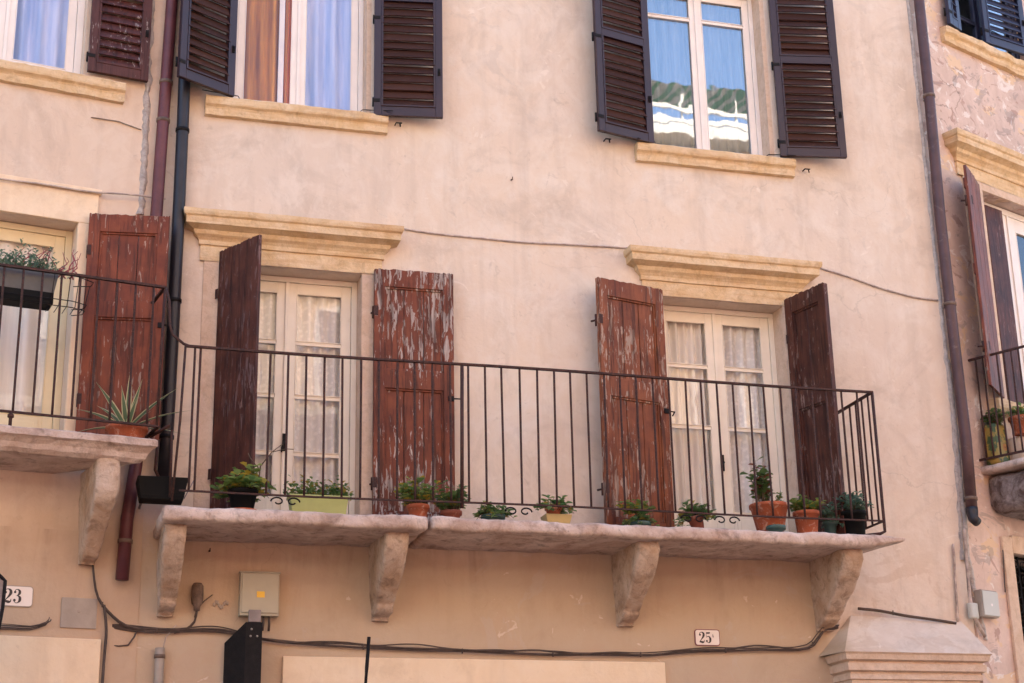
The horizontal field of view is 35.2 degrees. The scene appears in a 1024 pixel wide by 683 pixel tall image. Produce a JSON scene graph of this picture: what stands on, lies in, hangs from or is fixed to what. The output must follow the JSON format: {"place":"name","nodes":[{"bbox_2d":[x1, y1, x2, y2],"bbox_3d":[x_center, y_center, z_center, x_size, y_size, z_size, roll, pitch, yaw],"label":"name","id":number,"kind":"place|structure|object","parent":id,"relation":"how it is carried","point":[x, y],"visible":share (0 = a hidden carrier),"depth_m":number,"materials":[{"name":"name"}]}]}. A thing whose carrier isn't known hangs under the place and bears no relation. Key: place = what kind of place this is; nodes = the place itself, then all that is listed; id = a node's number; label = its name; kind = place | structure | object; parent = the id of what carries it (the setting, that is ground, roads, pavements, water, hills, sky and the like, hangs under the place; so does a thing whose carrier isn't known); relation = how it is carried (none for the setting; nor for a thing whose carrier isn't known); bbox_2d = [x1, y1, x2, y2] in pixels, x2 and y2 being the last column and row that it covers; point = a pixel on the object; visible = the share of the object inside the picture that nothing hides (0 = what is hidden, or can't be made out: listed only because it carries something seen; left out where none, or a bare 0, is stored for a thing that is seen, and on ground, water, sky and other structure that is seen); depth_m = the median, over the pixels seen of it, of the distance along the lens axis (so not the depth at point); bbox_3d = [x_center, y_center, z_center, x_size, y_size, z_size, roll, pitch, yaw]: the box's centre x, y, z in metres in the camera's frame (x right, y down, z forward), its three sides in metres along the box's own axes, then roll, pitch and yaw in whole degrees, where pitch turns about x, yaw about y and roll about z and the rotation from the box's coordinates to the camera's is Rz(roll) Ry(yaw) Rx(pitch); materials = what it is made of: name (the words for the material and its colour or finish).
{"place":"outdoors","nodes":[
{"label":"outdoors","id":0,"kind":"place"},
{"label":"ground","id":1,"kind":"structure","parent":0,"visible":0},
{"bbox_2d":[135,0,991,682],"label":"townhouse","id":2,"kind":"structure","parent":1,"relation":"on","point":[517,380],"depth_m":13.16,"materials":[{"name":"beige paint"}]},
{"bbox_2d":[154,647,164,682],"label":"conduit","id":3,"kind":"object","parent":2,"relation":"attached to","point":[159,656],"visible":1,"depth_m":11.56,"materials":[{"name":"plastic"}]},
{"bbox_2d":[157,1,192,476],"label":"downpipe","id":4,"kind":"object","parent":2,"relation":"attached to","point":[182,130],"visible":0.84,"depth_m":12.43,"materials":[{"name":"black metal"}]},
{"bbox_2d":[174,612,197,633],"bbox_3d":[-2.368,2.034,11.736,0.166,0.181,0.018,4,-19,-16],"label":"cable","id":5,"kind":"object","parent":2,"relation":"attached to","point":[190,625],"visible":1,"depth_m":11.73,"materials":[{"name":"black rubber"}]},
{"bbox_2d":[191,583,211,617],"bbox_3d":[-2.266,1.891,11.802,0.158,0.257,0.089,4,-19,-16],"label":"wall fitting","id":6,"kind":"object","parent":2,"relation":"attached to","point":[197,601],"depth_m":11.77,"materials":[{"name":"plastic"}]},
{"bbox_2d":[213,600,228,608],"bbox_3d":[-2.139,1.933,11.867,0.114,0.067,0.018,4,-19,-16],"label":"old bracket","id":7,"kind":"object","parent":2,"relation":"attached to","point":[226,602],"visible":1,"depth_m":11.86,"materials":[{"name":"brown metal"}]},
{"bbox_2d":[223,610,261,682],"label":"sign post","id":8,"kind":"object","parent":2,"relation":"attached to","point":[242,652],"visible":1,"depth_m":11.64,"materials":[{"name":"black metal"}]},
{"bbox_2d":[209,444,293,509],"bbox_3d":[-1.945,0.989,11.684,0.503,0.532,0.528,-12,-21,29],"label":"potted plant","id":9,"kind":"object","parent":2,"relation":"on","point":[246,481],"visible":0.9,"depth_m":11.56,"materials":[{"name":"green plant"}]},
{"bbox_2d":[238,571,280,630],"bbox_3d":[-1.866,1.915,11.910,0.304,0.432,0.102,4,-19,-16],"label":"meter box","id":10,"kind":"object","parent":2,"relation":"attached to","point":[258,590],"visible":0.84,"depth_m":11.88,"materials":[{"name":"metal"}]},
{"bbox_2d":[241,573,278,612],"bbox_3d":[-1.853,1.853,11.887,0.268,0.288,0.010,4,-19,-16],"label":"door","id":11,"kind":"structure","parent":10,"relation":"in","point":[251,583],"depth_m":11.88,"materials":[{"name":"metal"}]},
{"bbox_2d":[243,0,287,102],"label":"curtain","id":12,"kind":"object","parent":2,"relation":"hanging from","point":[261,53],"visible":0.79,"depth_m":13.61,"materials":[{"name":"fabric"}]},
{"bbox_2d":[255,292,275,493],"bbox_3d":[-2.079,0.488,12.670,0.549,2.061,0.062,4,-19,-16],"label":"curtain","id":13,"kind":"object","parent":2,"relation":"hanging from","point":[267,322],"visible":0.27,"depth_m":12.78,"materials":[{"name":"white fabric"}]},
{"bbox_2d":[284,0,291,102],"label":"curtain","id":14,"kind":"object","parent":2,"relation":"hanging from","point":[288,50],"visible":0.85,"depth_m":13.64,"materials":[{"name":"fabric"}]},
{"bbox_2d":[232,0,363,111],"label":"window","id":15,"kind":"structure","parent":2,"relation":"in","point":[297,60],"depth_m":13.64,"materials":[{"name":"white paint"}]},
{"bbox_2d":[254,275,356,512],"bbox_3d":[-1.789,0.485,12.694,1.134,2.109,0.131,4,-19,-16],"label":"balcony door","id":16,"kind":"structure","parent":2,"relation":"in","point":[287,290],"depth_m":12.82,"materials":[{"name":"beige paint"}]},
{"bbox_2d":[293,295,340,493],"bbox_3d":[-1.533,0.527,12.825,0.549,2.061,0.061,4,-19,-16],"label":"curtain","id":17,"kind":"object","parent":2,"relation":"hanging from","point":[318,319],"visible":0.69,"depth_m":12.88,"materials":[{"name":"white fabric"}]},
{"bbox_2d":[283,474,353,511],"bbox_3d":[-1.420,1.130,11.820,0.521,0.329,0.204,4,-19,-16],"label":"planter trough","id":18,"kind":"object","parent":2,"relation":"on","point":[318,505],"visible":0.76,"depth_m":11.76,"materials":[{"name":"plastic"}]},
{"bbox_2d":[305,0,350,109],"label":"curtain","id":19,"kind":"object","parent":2,"relation":"hanging from","point":[328,55],"visible":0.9,"depth_m":13.77,"materials":[{"name":"white fabric"}]},
{"bbox_2d":[364,637,370,682],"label":"iron rod","id":20,"kind":"object","parent":2,"relation":"attached to","point":[367,658],"visible":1,"depth_m":11.54,"materials":[{"name":"black metal"}]},
{"bbox_2d":[394,475,439,517],"bbox_3d":[-0.713,1.157,11.991,0.357,0.356,0.381,4,-19,-16],"label":"potted plant","id":21,"kind":"object","parent":2,"relation":"on","point":[414,509],"visible":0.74,"depth_m":11.94,"materials":[{"name":"green plant"}]},
{"bbox_2d":[434,480,471,516],"bbox_3d":[-0.436,1.198,12.064,0.299,0.313,0.312,4,-19,-16],"label":"potted plant","id":22,"kind":"object","parent":2,"relation":"on","point":[450,510],"visible":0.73,"depth_m":12.01,"materials":[{"name":"green plant"}]},
{"bbox_2d":[112,624,838,656],"bbox_3d":[-0.097,2.254,12.355,5.769,0.300,0.031,4,-19,-16],"label":"cable","id":23,"kind":"object","parent":2,"relation":"attached to","point":[387,646],"visible":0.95,"depth_m":12.27,"materials":[{"name":"black rubber"}]},
{"bbox_2d":[473,500,516,519],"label":"potted plant","id":24,"kind":"object","parent":2,"relation":"on","point":[488,511],"visible":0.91,"depth_m":12.07,"materials":[{"name":"green plant"}]},
{"bbox_2d":[404,228,626,248],"bbox_3d":[0.051,-0.846,13.467,1.948,0.050,0.016,4,-19,-16],"label":"cable","id":25,"kind":"object","parent":2,"relation":"attached to","point":[514,241],"visible":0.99,"depth_m":13.45,"materials":[{"name":"grey plastic"}]},
{"bbox_2d":[540,513,571,522],"bbox_3d":[0.337,1.365,12.257,0.209,0.085,0.146,4,-19,-16],"label":"square planter","id":26,"kind":"object","parent":2,"relation":"on","point":[548,517],"visible":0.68,"depth_m":12.20,"materials":[{"name":"yellow plastic"}]},
{"bbox_2d":[533,494,576,513],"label":"potted plant","id":27,"kind":"object","parent":26,"relation":"on","point":[554,510],"visible":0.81,"depth_m":12.24,"materials":[{"name":"green plant"}]},
{"bbox_2d":[615,498,655,518],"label":"potted plant","id":28,"kind":"object","parent":2,"relation":"on","point":[633,506],"visible":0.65,"depth_m":12.54,"materials":[{"name":"green plant"}]},
{"bbox_2d":[622,504,659,526],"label":"potted plant","id":29,"kind":"object","parent":2,"relation":"on","point":[641,518],"visible":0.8,"depth_m":12.40,"materials":[{"name":"green plant"}]},
{"bbox_2d":[647,0,695,147],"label":"curtain","id":30,"kind":"object","parent":2,"relation":"hanging from","point":[672,98],"visible":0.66,"depth_m":14.69,"materials":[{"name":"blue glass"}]},
{"bbox_2d":[667,322,713,509],"bbox_3d":[1.471,0.734,13.679,0.548,2.081,0.062,4,-19,-16],"label":"curtain","id":31,"kind":"object","parent":2,"relation":"hanging from","point":[685,342],"visible":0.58,"depth_m":13.73,"materials":[{"name":"white fabric"}]},
{"bbox_2d":[673,499,716,526],"bbox_3d":[1.444,1.366,12.640,0.361,0.269,0.344,-4,-18,9],"label":"potted plant","id":32,"kind":"object","parent":2,"relation":"on","point":[693,521],"visible":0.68,"depth_m":12.55,"materials":[{"name":"green plant"}]},
{"bbox_2d":[647,0,762,155],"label":"window","id":33,"kind":"structure","parent":2,"relation":"in","point":[694,20],"depth_m":14.78,"materials":[{"name":"white paint"}]},
{"bbox_2d":[694,629,719,645],"bbox_3d":[1.555,2.358,12.862,0.215,0.130,0.013,4,-19,-16],"label":"house number plate","id":34,"kind":"object","parent":2,"relation":"attached to","point":[706,637],"visible":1,"depth_m":12.86,"materials":[{"name":"ceramic"}]},
{"bbox_2d":[701,3,749,153],"bbox_3d":[1.980,-2.399,14.847,0.585,1.700,0.061,4,-19,-16],"label":"curtain","id":35,"kind":"object","parent":2,"relation":"hanging from","point":[726,93],"visible":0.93,"depth_m":14.84,"materials":[{"name":"fabric"}]},
{"bbox_2d":[663,305,787,529],"bbox_3d":[1.761,0.732,13.703,1.131,2.129,0.131,4,-19,-16],"label":"balcony door","id":36,"kind":"structure","parent":2,"relation":"in","point":[713,321],"depth_m":13.83,"materials":[{"name":"beige paint"}]},
{"bbox_2d":[723,326,768,512],"bbox_3d":[2.016,0.773,13.834,0.548,2.081,0.062,4,-19,-16],"label":"curtain","id":37,"kind":"object","parent":2,"relation":"hanging from","point":[741,347],"visible":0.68,"depth_m":13.90,"materials":[{"name":"white fabric"}]},
{"bbox_2d":[740,456,787,529],"bbox_3d":[2.010,1.225,12.819,0.365,0.634,0.316,4,-19,-16],"label":"potted plant","id":38,"kind":"object","parent":2,"relation":"on","point":[763,492],"visible":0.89,"depth_m":12.74,"materials":[{"name":"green plant"}]},
{"bbox_2d":[766,523,785,529],"bbox_3d":[2.064,1.460,12.630,0.156,0.069,0.156,4,-19,-16],"label":"saucer","id":39,"kind":"object","parent":2,"relation":"on","point":[778,526],"visible":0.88,"depth_m":12.57,"materials":[{"name":"green ceramic"}]},
{"bbox_2d":[789,494,825,532],"bbox_3d":[2.342,1.398,12.878,0.317,0.330,0.273,4,-19,-16],"label":"potted plant","id":40,"kind":"object","parent":2,"relation":"on","point":[807,525],"visible":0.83,"depth_m":12.80,"materials":[{"name":"green plant"}]},
{"bbox_2d":[818,501,843,532],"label":"potted plant","id":41,"kind":"object","parent":2,"relation":"on","point":[828,526],"visible":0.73,"depth_m":12.93,"materials":[{"name":"green plant"}]},
{"bbox_2d":[833,491,873,533],"bbox_3d":[2.747,1.397,12.999,0.346,0.390,0.308,4,-19,-16],"label":"potted plant","id":42,"kind":"object","parent":2,"relation":"on","point":[857,527],"visible":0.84,"depth_m":12.91,"materials":[{"name":"green plant"}]},
{"bbox_2d":[820,268,937,300],"bbox_3d":[3.262,-0.508,14.341,1.147,0.224,0.016,4,-19,-16],"label":"cable","id":43,"kind":"object","parent":2,"relation":"attached to","point":[879,287],"visible":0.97,"depth_m":14.32,"materials":[{"name":"grey plastic"}]},
{"bbox_2d":[858,607,956,624],"bbox_3d":[3.275,2.270,13.367,0.899,0.123,0.028,4,-19,-16],"label":"cable","id":44,"kind":"object","parent":2,"relation":"attached to","point":[892,612],"visible":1,"depth_m":13.36,"materials":[{"name":"black rubber"}]},
{"bbox_2d":[952,544,958,621],"bbox_3d":[3.741,2.033,13.626,0.052,0.658,0.025,4,-19,-16],"label":"cable","id":45,"kind":"object","parent":2,"relation":"attached to","point":[955,586],"visible":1,"depth_m":13.62,"materials":[{"name":"grey plastic"}]},
{"bbox_2d":[967,603,978,618],"bbox_3d":[3.871,2.262,13.562,0.098,0.134,0.050,13,-23,-36],"label":"junction box","id":46,"kind":"object","parent":2,"relation":"attached to","point":[973,611],"visible":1,"depth_m":13.54,"materials":[{"name":"grey plastic"}]},
{"bbox_2d":[906,0,1023,682],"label":"corner house","id":47,"kind":"structure","parent":1,"relation":"on","point":[976,47],"depth_m":15.11,"materials":[{"name":"paint"}]},
{"bbox_2d":[914,0,980,525],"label":"downpipe","id":48,"kind":"object","parent":47,"relation":"attached to","point":[970,497],"visible":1,"depth_m":14.46,"materials":[{"name":"plastic"}]},
{"bbox_2d":[962,529,985,637],"bbox_3d":[3.904,2.040,13.655,0.175,0.912,0.035,12,-23,-36],"label":"cable","id":49,"kind":"object","parent":47,"relation":"attached to","point":[979,627],"visible":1,"depth_m":13.61,"materials":[{"name":"grey plastic"}]},
{"bbox_2d":[974,589,999,618],"bbox_3d":[4.021,2.223,13.675,0.221,0.227,0.086,13,-23,-36],"label":"electric box","id":50,"kind":"object","parent":47,"relation":"attached to","point":[986,601],"visible":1,"depth_m":13.63,"materials":[{"name":"plastic"}]},
{"bbox_2d":[982,590,999,616],"bbox_3d":[4.047,2.215,13.650,0.211,0.207,0.009,13,-23,-36],"label":"door","id":51,"kind":"structure","parent":50,"relation":"in","point":[989,597],"depth_m":13.64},
{"bbox_2d":[960,0,1019,58],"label":"window","id":52,"kind":"structure","parent":47,"relation":"in","point":[975,21],"depth_m":16.34,"materials":[{"name":"blue paint"}]},
{"bbox_2d":[980,408,1009,465],"bbox_3d":[4.276,0.838,14.292,0.230,0.532,0.220,-5,-19,11],"label":"painted planter","id":53,"kind":"object","parent":47,"relation":"on","point":[995,440],"visible":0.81,"depth_m":14.23,"materials":[{"name":"ceramic"}]},
{"bbox_2d":[1002,550,1005,591],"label":"cable","id":54,"kind":"object","parent":47,"relation":"attached to","point":[1004,571],"visible":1,"depth_m":13.98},
{"bbox_2d":[984,202,1023,384],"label":"window","id":55,"kind":"structure","parent":47,"relation":"in","point":[1013,223],"depth_m":15.63,"materials":[{"name":"white paint"}]},
{"bbox_2d":[1008,436,1023,460],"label":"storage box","id":56,"kind":"object","parent":47,"relation":"on","point":[1018,447],"visible":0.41,"depth_m":14.28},
{"bbox_2d":[1006,402,1023,436],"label":"potted plant","id":57,"kind":"object","parent":56,"relation":"on","point":[1016,422],"visible":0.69,"depth_m":14.27,"materials":[{"name":"green plant"}]},
{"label":"pavement","id":58,"kind":"structure","parent":0,"visible":0},
{"bbox_2d":[0,0,172,682],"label":"neighbour house","id":59,"kind":"structure","parent":58,"relation":"on","point":[85,117],"depth_m":12.06,"materials":[{"name":"beige paint"}]},
{"bbox_2d":[0,574,6,628],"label":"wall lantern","id":60,"kind":"object","parent":59,"relation":"attached to","point":[3,583],"depth_m":10.59,"materials":[{"name":"black metal"}]},
{"bbox_2d":[5,585,33,607],"bbox_3d":[-3.482,1.786,11.331,0.240,0.148,0.013,8,-20,-25],"label":"house number plate","id":61,"kind":"object","parent":59,"relation":"attached to","point":[19,596],"visible":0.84,"depth_m":11.34,"materials":[{"name":"ceramic"}]},
{"bbox_2d":[0,617,51,629],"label":"cable","id":62,"kind":"object","parent":59,"relation":"attached to","point":[15,627],"visible":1,"depth_m":11.28,"materials":[{"name":"black rubber"}]},
{"bbox_2d":[0,241,52,412],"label":"curtain","id":63,"kind":"object","parent":59,"relation":"hanging from","point":[26,354],"visible":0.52,"depth_m":12.09,"materials":[{"name":"white fabric"}]},
{"bbox_2d":[0,221,72,429],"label":"balcony door","id":64,"kind":"structure","parent":59,"relation":"in","point":[60,241],"depth_m":12.22,"materials":[{"name":"beige paint"}]},
{"bbox_2d":[13,0,68,67],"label":"curtain","id":65,"kind":"object","parent":59,"relation":"hanging from","point":[40,31],"visible":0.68,"depth_m":12.90,"materials":[{"name":"white fabric"}]},
{"bbox_2d":[0,0,84,73],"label":"window","id":66,"kind":"structure","parent":59,"relation":"in","point":[8,8],"depth_m":12.81,"materials":[{"name":"white paint"}]},
{"bbox_2d":[0,238,93,315],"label":"hanging planter","id":67,"kind":"object","parent":59,"relation":"hanging from","point":[12,288],"visible":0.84,"depth_m":11.51,"materials":[{"name":"grey plastic"}]},
{"bbox_2d":[0,178,165,199],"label":"cable","id":68,"kind":"object","parent":59,"relation":"attached to","point":[76,189],"visible":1,"depth_m":12.34,"materials":[{"name":"grey plastic"}]},
{"bbox_2d":[101,605,107,682],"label":"cable","id":69,"kind":"object","parent":59,"relation":"attached to","point":[105,644],"visible":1,"depth_m":11.48,"materials":[{"name":"black rubber"}]},
{"bbox_2d":[92,566,146,630],"bbox_3d":[-2.819,1.806,11.636,0.457,0.558,0.028,8,-20,-25],"label":"cable","id":70,"kind":"object","parent":59,"relation":"attached to","point":[117,620],"visible":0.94,"depth_m":11.57,"materials":[{"name":"black rubber"}]},
{"bbox_2d":[114,632,136,646],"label":"cable","id":71,"kind":"object","parent":59,"relation":"attached to","point":[128,644],"visible":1,"depth_m":11.57,"materials":[{"name":"black rubber"}]},
{"bbox_2d":[78,375,190,437],"bbox_3d":[-2.740,0.456,11.675,0.864,0.591,0.319,8,-20,-25],"label":"agave","id":72,"kind":"object","parent":59,"relation":"on","point":[124,430],"visible":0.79,"depth_m":11.57,"materials":[{"name":"plant"}]},
{"bbox_2d":[115,0,177,580],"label":"downpipe","id":73,"kind":"object","parent":59,"relation":"attached to","point":[125,541],"visible":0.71,"depth_m":12.65,"materials":[{"name":"plastic"}]},
{"bbox_2d":[136,475,196,508],"bbox_3d":[-2.533,1.107,11.766,0.414,0.173,0.464,4,-19,-16],"label":"black trough","id":74,"kind":"object","parent":59,"relation":"attached to","point":[152,489],"visible":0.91,"depth_m":11.57,"materials":[{"name":"plastic"}]}
]}

